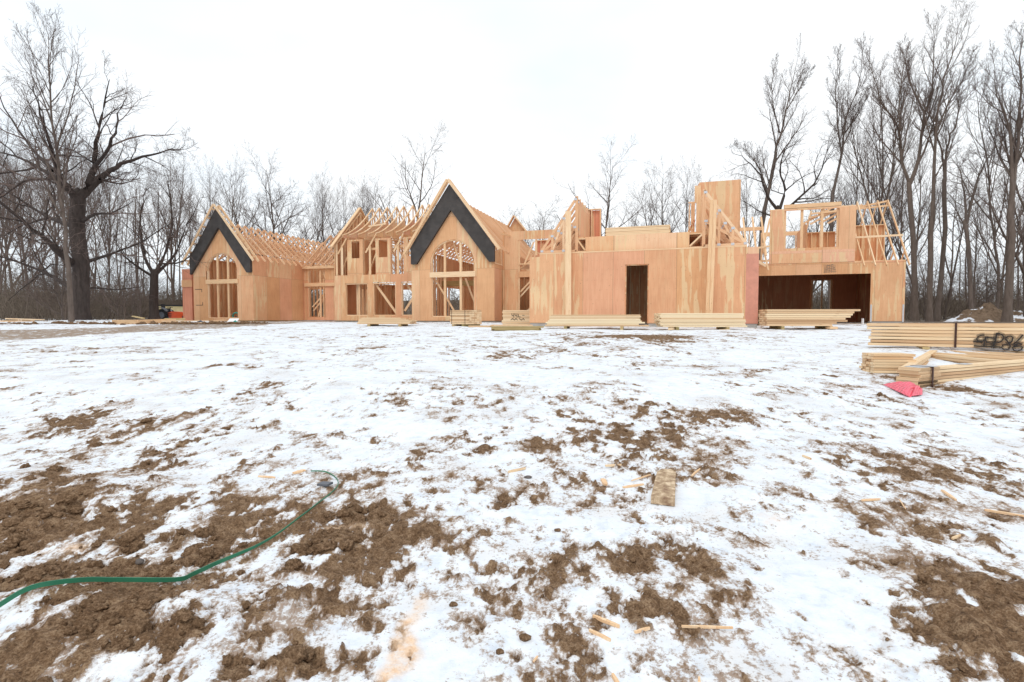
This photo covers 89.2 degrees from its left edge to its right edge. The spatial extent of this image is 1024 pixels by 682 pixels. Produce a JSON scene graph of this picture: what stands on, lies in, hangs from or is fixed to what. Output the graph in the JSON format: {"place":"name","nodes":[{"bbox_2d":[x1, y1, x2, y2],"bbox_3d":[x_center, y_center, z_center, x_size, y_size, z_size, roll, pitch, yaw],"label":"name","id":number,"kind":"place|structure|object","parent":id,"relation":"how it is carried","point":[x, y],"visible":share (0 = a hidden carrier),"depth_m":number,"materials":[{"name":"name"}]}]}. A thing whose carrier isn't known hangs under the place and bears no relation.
{"place":"outdoors","nodes":[
{"label":"outdoors","id":0,"kind":"place"},
{"bbox_2d":[159,304,182,318],"bbox_3d":[-25.842,-2.175,39.838,2.816,1.319,1.370,0,3,0],"label":"tractor","id":1,"kind":"object","parent":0,"point":[168,312],"visible":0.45,"depth_m":39.57,"materials":[{"name":"orange paint"}]},
{"bbox_2d":[0,300,1023,681],"bbox_3d":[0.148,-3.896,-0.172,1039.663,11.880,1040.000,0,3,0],"label":"ground","id":2,"kind":"structure","parent":0,"point":[816,540],"depth_m":2.80,"materials":[{"name":"snow"}]},
{"bbox_2d":[0,173,36,294],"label":"tree","id":3,"kind":"object","parent":2,"relation":"on","point":[1,281],"visible":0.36,"depth_m":42.36,"materials":[{"name":"brown plant"}]},
{"bbox_2d":[1,146,43,307],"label":"tall tree","id":4,"kind":"object","parent":2,"relation":"on","point":[21,211],"visible":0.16,"depth_m":53.52,"materials":[{"name":"brown plant"}]},
{"bbox_2d":[0,155,50,319],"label":"tall tree","id":5,"kind":"object","parent":2,"relation":"on","point":[14,225],"visible":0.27,"depth_m":45.31,"materials":[{"name":"brown plant"}]},
{"bbox_2d":[5,170,57,320],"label":"tree","id":6,"kind":"object","parent":2,"relation":"on","point":[37,305],"visible":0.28,"depth_m":39.13,"materials":[{"name":"brown plant"}]},
{"bbox_2d":[15,268,67,319],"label":"sapling","id":7,"kind":"object","parent":2,"relation":"on","point":[45,301],"visible":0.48,"depth_m":34.19,"materials":[{"name":"brown plant"}]},
{"bbox_2d":[0,142,86,317],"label":"tall tree","id":8,"kind":"object","parent":2,"relation":"on","point":[15,221],"visible":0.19,"depth_m":45.99,"materials":[{"name":"brown plant"}]},
{"bbox_2d":[2,0,100,321],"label":"tall tree","id":9,"kind":"object","parent":2,"relation":"on","point":[70,302],"visible":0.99,"depth_m":26.32,"materials":[{"name":"grey plant"}]},
{"bbox_2d":[0,117,105,318],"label":"tall tree","id":10,"kind":"object","parent":2,"relation":"on","point":[28,212],"visible":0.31,"depth_m":43.58,"materials":[{"name":"brown plant"}]},
{"bbox_2d":[16,131,98,319],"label":"tall tree","id":11,"kind":"object","parent":2,"relation":"on","point":[66,204],"visible":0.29,"depth_m":38.03,"materials":[{"name":"brown plant"}]},
{"bbox_2d":[0,216,117,319],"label":"sapling","id":12,"kind":"object","parent":2,"relation":"on","point":[56,293],"visible":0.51,"depth_m":32.58,"materials":[{"name":"brown plant"}]},
{"bbox_2d":[29,128,105,256],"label":"tall tree","id":13,"kind":"object","parent":2,"relation":"on","point":[79,187],"visible":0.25,"depth_m":55.58,"materials":[{"name":"brown plant"}]},
{"bbox_2d":[3,226,135,303],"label":"sapling","id":14,"kind":"object","parent":2,"relation":"on","point":[92,237],"visible":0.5,"depth_m":34.20,"materials":[{"name":"brown plant"}]},
{"bbox_2d":[39,134,114,237],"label":"tall tree","id":15,"kind":"object","parent":2,"relation":"on","point":[84,184],"visible":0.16,"depth_m":61.36,"materials":[{"name":"brown plant"}]},
{"bbox_2d":[68,158,125,314],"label":"tree","id":16,"kind":"object","parent":2,"relation":"on","point":[95,243],"visible":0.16,"depth_m":55.73,"materials":[{"name":"brown plant"}]},
{"bbox_2d":[0,52,199,319],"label":"oak tree","id":17,"kind":"object","parent":2,"relation":"on","point":[80,260],"visible":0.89,"depth_m":29.57,"materials":[{"name":"brown plant"}]},
{"bbox_2d":[72,144,132,307],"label":"tall tree","id":18,"kind":"object","parent":2,"relation":"on","point":[108,204],"visible":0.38,"depth_m":60.23,"materials":[{"name":"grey plant"}]},
{"bbox_2d":[46,225,160,319],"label":"sapling","id":19,"kind":"object","parent":2,"relation":"on","point":[115,304],"visible":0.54,"depth_m":37.39,"materials":[{"name":"brown plant"}]},
{"bbox_2d":[86,182,127,318],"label":"tall tree","id":20,"kind":"object","parent":2,"relation":"on","point":[110,223],"visible":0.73,"depth_m":47.99,"materials":[{"name":"brown plant"}]},
{"bbox_2d":[94,178,133,302],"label":"tree","id":21,"kind":"object","parent":2,"relation":"on","point":[120,234],"visible":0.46,"depth_m":58.18,"materials":[{"name":"brown plant"}]},
{"bbox_2d":[105,172,141,315],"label":"tree","id":22,"kind":"object","parent":2,"relation":"on","point":[125,242],"visible":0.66,"depth_m":46.76,"materials":[{"name":"brown plant"}]},
{"bbox_2d":[91,252,160,318],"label":"sapling","id":23,"kind":"object","parent":2,"relation":"on","point":[116,282],"visible":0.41,"depth_m":49.63,"materials":[{"name":"brown plant"}]},
{"bbox_2d":[109,267,149,319],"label":"sapling","id":24,"kind":"object","parent":2,"relation":"on","point":[134,292],"visible":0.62,"depth_m":42.40,"materials":[{"name":"brown plant"}]},
{"bbox_2d":[101,271,159,319],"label":"sapling","id":25,"kind":"object","parent":2,"relation":"on","point":[129,290],"visible":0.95,"depth_m":36.18,"materials":[{"name":"brown plant"}]},
{"bbox_2d":[108,158,157,319],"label":"tree","id":26,"kind":"object","parent":2,"relation":"on","point":[136,271],"visible":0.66,"depth_m":44.20,"materials":[{"name":"brown plant"}]},
{"bbox_2d":[105,248,181,319],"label":"sapling","id":27,"kind":"object","parent":2,"relation":"on","point":[138,307],"visible":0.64,"depth_m":43.16,"materials":[{"name":"brown plant"}]},
{"bbox_2d":[123,157,173,266],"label":"tall tree","id":28,"kind":"object","parent":2,"relation":"on","point":[156,262],"visible":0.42,"depth_m":68.48,"materials":[{"name":"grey plant"}]},
{"bbox_2d":[101,166,208,318],"bbox_3d":[-24.515,-7.401,37.131,8.770,11.929,7.092,2,3,37],"label":"oak tree","id":29,"kind":"object","parent":2,"relation":"on","point":[153,304],"visible":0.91,"depth_m":37.71,"materials":[{"name":"brown plant"}]},
{"bbox_2d":[113,152,197,299],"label":"tall tree","id":30,"kind":"object","parent":2,"relation":"on","point":[174,259],"visible":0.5,"depth_m":67.58,"materials":[{"name":"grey plant"}]},
{"bbox_2d":[134,136,192,303],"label":"tall tree","id":31,"kind":"object","parent":2,"relation":"on","point":[174,211],"visible":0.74,"depth_m":52.69,"materials":[{"name":"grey plant"}]},
{"bbox_2d":[0,470,338,606],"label":"garden hose","id":32,"kind":"object","parent":2,"relation":"on","point":[96,579],"visible":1,"depth_m":1.96,"materials":[{"name":"rubber"}]},
{"bbox_2d":[164,147,196,304],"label":"tree","id":33,"kind":"object","parent":2,"relation":"on","point":[182,231],"visible":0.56,"depth_m":69.37,"materials":[{"name":"brown plant"}]},
{"bbox_2d":[163,180,207,266],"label":"tall tree","id":34,"kind":"object","parent":2,"relation":"on","point":[192,232],"visible":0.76,"depth_m":51.12,"materials":[{"name":"grey plant"}]},
{"bbox_2d":[185,155,231,236],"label":"tall tree","id":35,"kind":"object","parent":2,"relation":"on","point":[209,182],"visible":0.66,"depth_m":64.73,"materials":[{"name":"grey plant"}]},
{"bbox_2d":[166,143,253,260],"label":"tall tree","id":36,"kind":"object","parent":2,"relation":"on","point":[233,200],"visible":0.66,"depth_m":61.27,"materials":[{"name":"grey plant"}]},
{"bbox_2d":[173,164,310,261],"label":"round tree","id":37,"kind":"object","parent":2,"relation":"on","point":[235,215],"visible":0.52,"depth_m":70.48,"materials":[{"name":"grey plant"}]},
{"bbox_2d":[232,140,330,255],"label":"round tree","id":38,"kind":"object","parent":2,"relation":"on","point":[268,203],"visible":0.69,"depth_m":65.34,"materials":[{"name":"grey plant"}]},
{"bbox_2d":[244,181,356,290],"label":"round tree","id":39,"kind":"object","parent":2,"relation":"on","point":[298,229],"visible":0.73,"depth_m":59.98,"materials":[{"name":"grey plant"}]},
{"bbox_2d":[307,161,349,247],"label":"tall tree","id":40,"kind":"object","parent":2,"relation":"on","point":[322,199],"visible":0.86,"depth_m":63.63,"materials":[{"name":"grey plant"}]},
{"bbox_2d":[313,175,371,236],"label":"tall tree","id":41,"kind":"object","parent":2,"relation":"on","point":[329,212],"visible":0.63,"depth_m":70.48,"materials":[{"name":"grey plant"}]},
{"bbox_2d":[347,175,388,224],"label":"tall tree","id":42,"kind":"object","parent":2,"relation":"on","point":[369,205],"visible":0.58,"depth_m":76.47,"materials":[{"name":"grey plant"}]},
{"bbox_2d":[357,319,416,325],"bbox_3d":[-5.142,-0.764,21.587,2.248,0.414,1.300,0,3,2],"label":"lumber stack","id":43,"kind":"object","parent":2,"relation":"on","point":[374,322],"visible":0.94,"depth_m":21.01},
{"bbox_2d":[361,119,461,313],"bbox_3d":[-12.834,-14.762,61.613,12.813,24.257,13.717,1,3,14],"label":"round tree","id":44,"kind":"object","parent":2,"relation":"on","point":[422,170],"visible":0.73,"depth_m":61.80,"materials":[{"name":"grey plant"}]},
{"bbox_2d":[450,310,481,326],"bbox_3d":[-1.881,-0.906,21.281,0.939,0.734,1.000,2,3,38],"label":"lumber stack","id":45,"kind":"object","parent":2,"relation":"on","point":[467,318],"visible":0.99,"depth_m":21.02,"materials":[{"name":"wood"}]},
{"bbox_2d":[0,237,1022,320],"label":"thicket","id":46,"kind":"object","parent":2,"relation":"on","point":[19,310],"visible":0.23,"depth_m":47.61,"materials":[{"name":"plant"}]},
{"bbox_2d":[0,320,1023,681],"bbox_3d":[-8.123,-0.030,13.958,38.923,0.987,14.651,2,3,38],"label":"soil clods","id":47,"kind":"object","parent":2,"relation":"on","point":[134,628],"visible":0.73,"depth_m":2.19,"materials":[{"name":"soil"}]},
{"bbox_2d":[502,310,529,324],"bbox_3d":[0.603,-1.064,23.571,2.096,0.667,0.629,1,3,18],"label":"lumber stack","id":48,"kind":"object","parent":2,"relation":"on","point":[515,317],"visible":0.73,"depth_m":23.40,"materials":[{"name":"beige wood"}]},
{"bbox_2d":[490,326,543,330],"bbox_3d":[0.145,-0.424,17.200,1.764,0.131,0.912,0,3,-9],"label":"lumber stack","id":49,"kind":"object","parent":2,"relation":"on","point":[501,328],"visible":0.94,"depth_m":16.74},
{"bbox_2d":[497,207,557,247],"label":"round tree","id":50,"kind":"object","parent":2,"relation":"on","point":[529,222],"visible":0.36,"depth_m":95.19,"materials":[{"name":"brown plant"}]},
{"bbox_2d":[524,197,562,248],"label":"round tree","id":51,"kind":"object","parent":2,"relation":"on","point":[542,219],"visible":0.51,"depth_m":92.94,"materials":[{"name":"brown plant"}]},
{"bbox_2d":[181,178,910,327],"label":"unfinished house","id":52,"kind":"structure","parent":2,"relation":"on","point":[646,277],"depth_m":30.19,"materials":[{"name":"wood"}]},
{"bbox_2d":[345,283,367,315],"bbox_3d":[-9.941,-2.666,33.407,1.680,2.080,0.140,1,3,18],"label":"window frame","id":53,"kind":"structure","parent":52,"relation":"in","point":[346,287],"depth_m":33.54,"materials":[{"name":"brown wood"}]},
{"bbox_2d":[373,282,395,315],"bbox_3d":[-8.006,-2.639,32.792,1.640,2.080,0.140,1,3,18],"label":"window frame","id":54,"kind":"structure","parent":52,"relation":"in","point":[395,282],"depth_m":32.89,"materials":[{"name":"brown wood"}]},
{"bbox_2d":[605,225,670,235],"bbox_3d":[5.311,-4.522,21.953,2.656,0.519,0.880,1,3,18],"label":"lumber stack","id":55,"kind":"object","parent":52,"relation":"on","point":[635,230],"visible":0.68,"depth_m":21.57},
{"bbox_2d":[810,279,832,308],"bbox_3d":[20.181,-2.767,33.891,1.210,2.470,0.100,1,3,18],"label":"rear window","id":56,"kind":"structure","parent":52,"relation":"in","point":[831,280],"depth_m":33.83,"materials":[{"name":"brown wood"}]},
{"bbox_2d":[565,211,570,317],"bbox_3d":[2.304,-3.000,21.240,0.240,4.627,0.381,0,3,0],"label":"leaning plank","id":57,"kind":"object","parent":2,"relation":"on","point":[567,262],"visible":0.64,"depth_m":21.22,"materials":[{"name":"brown wood"}]},
{"bbox_2d":[545,314,648,329],"bbox_3d":[3.012,-0.660,18.572,3.652,0.563,0.940,1,3,13],"label":"lumber stack","id":58,"kind":"object","parent":2,"relation":"on","point":[566,323],"visible":0.99,"depth_m":18.21,"materials":[{"name":"wood"}]},
{"bbox_2d":[551,136,653,235],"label":"round tree","id":59,"kind":"object","parent":2,"relation":"on","point":[608,206],"visible":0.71,"depth_m":59.85,"materials":[{"name":"grey plant"}]},
{"bbox_2d":[593,614,619,627],"bbox_3d":[0.321,0.954,1.769,0.100,0.011,0.014,2,3,36],"label":"wood splinter","id":60,"kind":"object","parent":2,"relation":"on","point":[605,620],"visible":1,"depth_m":1.76,"materials":[{"name":"brown wood"}]},
{"bbox_2d":[623,159,690,232],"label":"round tree","id":61,"kind":"object","parent":2,"relation":"on","point":[662,212],"visible":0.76,"depth_m":75.56,"materials":[{"name":"grey plant"}]},
{"bbox_2d":[651,469,675,505],"bbox_3d":[0.888,0.835,3.003,0.122,0.040,0.554,1,3,19],"label":"muddy plank","id":62,"kind":"object","parent":2,"relation":"on","point":[663,491],"visible":1,"depth_m":2.89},
{"bbox_2d":[656,155,699,232],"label":"tall tree","id":63,"kind":"object","parent":2,"relation":"on","point":[685,222],"visible":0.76,"depth_m":72.72,"materials":[{"name":"grey plant"}]},
{"bbox_2d":[653,313,746,329],"bbox_3d":[6.438,-0.646,17.888,2.983,0.615,0.940,0,3,1],"label":"lumber stack","id":64,"kind":"object","parent":2,"relation":"on","point":[718,321],"visible":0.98,"depth_m":17.47,"materials":[{"name":"wood"}]},
{"bbox_2d":[681,625,732,628],"bbox_3d":[0.643,0.942,1.711,0.166,0.007,0.009,0,3,3],"label":"wood splinter","id":65,"kind":"object","parent":2,"relation":"on","point":[707,626],"visible":1,"depth_m":1.71,"materials":[{"name":"brown wood"}]},
{"bbox_2d":[705,200,716,312],"bbox_3d":[7.492,-2.955,19.553,0.252,4.726,0.476,2,3,38],"label":"leaning plank","id":66,"kind":"object","parent":2,"relation":"on","point":[711,256],"visible":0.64,"depth_m":19.53,"materials":[{"name":"brown wood"}]},
{"bbox_2d":[691,144,768,246],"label":"tall tree","id":67,"kind":"object","parent":2,"relation":"on","point":[746,222],"visible":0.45,"depth_m":55.41,"materials":[{"name":"brown plant"}]},
{"bbox_2d":[734,33,816,259],"bbox_3d":[22.522,-13.582,43.973,6.193,23.532,4.398,-1,3,-25],"label":"crooked tree","id":68,"kind":"object","parent":2,"relation":"on","point":[764,209],"visible":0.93,"depth_m":43.27,"materials":[{"name":"grey plant"}]},
{"bbox_2d":[713,108,860,217],"bbox_3d":[21.987,-10.545,41.879,10.217,17.646,8.065,2,3,34],"label":"crooked oak","id":69,"kind":"object","parent":2,"relation":"on","point":[785,190],"visible":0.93,"depth_m":41.44,"materials":[{"name":"brown plant"}]},
{"bbox_2d":[757,309,860,329],"bbox_3d":[10.741,-0.775,18.959,3.155,0.746,1.180,0,3,7],"label":"lumber stack","id":70,"kind":"object","parent":2,"relation":"on","point":[780,319],"visible":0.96,"depth_m":18.49,"materials":[{"name":"wood"}]},
{"bbox_2d":[786,171,863,291],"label":"round tree","id":71,"kind":"object","parent":2,"relation":"on","point":[827,230],"visible":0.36,"depth_m":59.26,"materials":[{"name":"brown plant"}]},
{"bbox_2d":[822,34,873,308],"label":"tall tree","id":72,"kind":"object","parent":2,"relation":"on","point":[831,224],"visible":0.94,"depth_m":39.41,"materials":[{"name":"brown plant"}]},
{"bbox_2d":[821,108,904,226],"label":"tall tree","id":73,"kind":"object","parent":2,"relation":"on","point":[853,170],"visible":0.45,"depth_m":59.01,"materials":[{"name":"brown plant"}]},
{"bbox_2d":[835,171,919,252],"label":"tall tree","id":74,"kind":"object","parent":2,"relation":"on","point":[875,202],"visible":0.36,"depth_m":55.06,"materials":[{"name":"brown plant"}]},
{"bbox_2d":[818,42,938,223],"bbox_3d":[36.871,-15.240,52.435,8.031,26.821,12.348,0,3,-3],"label":"tall tree","id":75,"kind":"object","parent":2,"relation":"on","point":[894,148],"visible":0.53,"depth_m":51.06,"materials":[{"name":"brown plant"}]},
{"bbox_2d":[846,173,915,259],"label":"tall tree","id":76,"kind":"object","parent":2,"relation":"on","point":[857,213],"visible":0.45,"depth_m":44.70,"materials":[{"name":"brown plant"}]},
{"bbox_2d":[883,381,922,396],"bbox_3d":[4.343,0.518,5.640,0.324,0.157,0.614,1,3,16],"label":"plastic sheet","id":77,"kind":"object","parent":2,"relation":"on","point":[908,389],"visible":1,"depth_m":5.58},
{"bbox_2d":[853,5,957,320],"bbox_3d":[26.686,-12.054,35.500,6.147,21.347,4.872,-1,3,-26],"label":"tall tree","id":78,"kind":"object","parent":2,"relation":"on","point":[915,316],"visible":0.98,"depth_m":35.34,"materials":[{"name":"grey plant"}]},
{"bbox_2d":[853,122,960,319],"bbox_3d":[31.715,-10.279,41.676,9.028,17.899,5.045,-1,3,-20],"label":"tall tree","id":79,"kind":"object","parent":2,"relation":"on","point":[919,178],"visible":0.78,"depth_m":42.01,"materials":[{"name":"brown plant"}]},
{"bbox_2d":[866,168,954,265],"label":"tall tree","id":80,"kind":"object","parent":2,"relation":"on","point":[886,254],"visible":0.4,"depth_m":47.39,"materials":[{"name":"brown plant"}]},
{"bbox_2d":[874,129,949,259],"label":"tall tree","id":81,"kind":"object","parent":2,"relation":"on","point":[906,196],"visible":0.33,"depth_m":60.02,"materials":[{"name":"brown plant"}]},
{"bbox_2d":[904,264,940,318],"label":"sapling","id":82,"kind":"object","parent":2,"relation":"on","point":[907,283],"visible":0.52,"depth_m":33.39,"materials":[{"name":"brown plant"}]},
{"bbox_2d":[894,244,964,319],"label":"sapling","id":83,"kind":"object","parent":2,"relation":"on","point":[925,297],"visible":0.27,"depth_m":43.18,"materials":[{"name":"brown plant"}]},
{"bbox_2d":[890,0,983,321],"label":"tall tree","id":84,"kind":"object","parent":2,"relation":"on","point":[929,310],"visible":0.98,"depth_m":34.49,"materials":[{"name":"brown plant"}]},
{"bbox_2d":[901,242,979,315],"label":"sapling","id":85,"kind":"object","parent":2,"relation":"on","point":[925,267],"visible":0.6,"depth_m":38.13,"materials":[{"name":"brown plant"}]},
{"bbox_2d":[925,150,985,306],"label":"tree","id":86,"kind":"object","parent":2,"relation":"on","point":[952,250],"visible":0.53,"depth_m":56.15,"materials":[{"name":"brown plant"}]},
{"bbox_2d":[919,70,993,320],"bbox_3d":[29.927,-9.768,35.652,4.407,16.919,2.073,0,3,-9],"label":"tall tree","id":87,"kind":"object","parent":2,"relation":"on","point":[937,315],"visible":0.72,"depth_m":35.51,"materials":[{"name":"brown plant"}]},
{"bbox_2d":[896,350,1023,387],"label":"truss bundle","id":88,"kind":"object","parent":2,"relation":"on","point":[920,372],"visible":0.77,"depth_m":6.52,"materials":[{"name":"wood"}]},
{"bbox_2d":[859,352,915,372],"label":"truss ends","id":89,"kind":"object","parent":88,"relation":"on","point":[881,362],"visible":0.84,"depth_m":6.76,"materials":[{"name":"wood"}]},
{"bbox_2d":[866,323,1023,351],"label":"truss bundle","id":90,"kind":"object","parent":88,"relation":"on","point":[977,335],"visible":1,"depth_m":9.22,"materials":[{"name":"wood"}]},
{"bbox_2d":[935,252,1002,309],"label":"sapling","id":91,"kind":"object","parent":2,"relation":"on","point":[977,276],"visible":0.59,"depth_m":43.34,"materials":[{"name":"brown plant"}]},
{"bbox_2d":[932,132,1009,308],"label":"crooked tree","id":92,"kind":"object","parent":2,"relation":"on","point":[965,222],"visible":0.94,"depth_m":32.76,"materials":[{"name":"grey plant"}]},
{"bbox_2d":[948,170,1000,308],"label":"tall tree","id":93,"kind":"object","parent":2,"relation":"on","point":[976,241],"visible":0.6,"depth_m":41.12,"materials":[{"name":"brown plant"}]},
{"bbox_2d":[943,109,1011,318],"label":"tree","id":94,"kind":"object","parent":2,"relation":"on","point":[949,293],"visible":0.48,"depth_m":44.54,"materials":[{"name":"brown plant"}]},
{"bbox_2d":[943,302,1023,321],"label":"soil mound","id":95,"kind":"object","parent":2,"relation":"on","point":[988,312],"visible":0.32,"depth_m":32.29,"materials":[{"name":"soil"}]},
{"bbox_2d":[949,239,1022,309],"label":"sapling","id":96,"kind":"object","parent":95,"relation":"on","point":[988,281],"visible":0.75,"depth_m":33.82,"materials":[{"name":"brown plant"}]},
{"bbox_2d":[964,249,1023,310],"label":"sapling","id":97,"kind":"object","parent":95,"relation":"on","point":[1018,296],"visible":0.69,"depth_m":33.20,"materials":[{"name":"brown plant"}]},
{"bbox_2d":[947,248,1021,301],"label":"sapling","id":98,"kind":"object","parent":2,"relation":"on","point":[975,276],"visible":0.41,"depth_m":44.48,"materials":[{"name":"brown plant"}]},
{"bbox_2d":[949,42,1023,308],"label":"tall tree","id":99,"kind":"object","parent":2,"relation":"on","point":[995,230],"visible":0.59,"depth_m":37.59,"materials":[{"name":"brown plant"}]},
{"bbox_2d":[949,164,1023,308],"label":"tall tree","id":100,"kind":"object","parent":2,"relation":"on","point":[987,240],"visible":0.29,"depth_m":68.49,"materials":[{"name":"brown plant"}]},
{"bbox_2d":[957,267,1016,307],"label":"sapling","id":101,"kind":"object","parent":2,"relation":"on","point":[980,304],"visible":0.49,"depth_m":43.23,"materials":[{"name":"brown plant"}]},
{"bbox_2d":[962,47,1023,316],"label":"tall tree","id":102,"kind":"object","parent":2,"relation":"on","point":[1021,236],"visible":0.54,"depth_m":31.60,"materials":[{"name":"brown plant"}]},
{"bbox_2d":[970,10,1023,321],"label":"tall tree","id":103,"kind":"object","parent":2,"relation":"on","point":[1014,156],"visible":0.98,"depth_m":30.60,"materials":[{"name":"grey plant"}]},
{"bbox_2d":[976,116,1023,260],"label":"tree","id":104,"kind":"object","parent":2,"relation":"on","point":[1006,206],"visible":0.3,"depth_m":41.07,"materials":[{"name":"brown plant"}]},
{"bbox_2d":[986,173,1023,310],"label":"tree","id":105,"kind":"object","parent":2,"relation":"on","point":[1017,240],"visible":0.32,"depth_m":38.45,"materials":[{"name":"brown plant"}]},
{"bbox_2d":[0,0,1023,301],"label":"sky","id":106,"kind":"structure","parent":0,"point":[527,94],"materials":[{"name":"white"}]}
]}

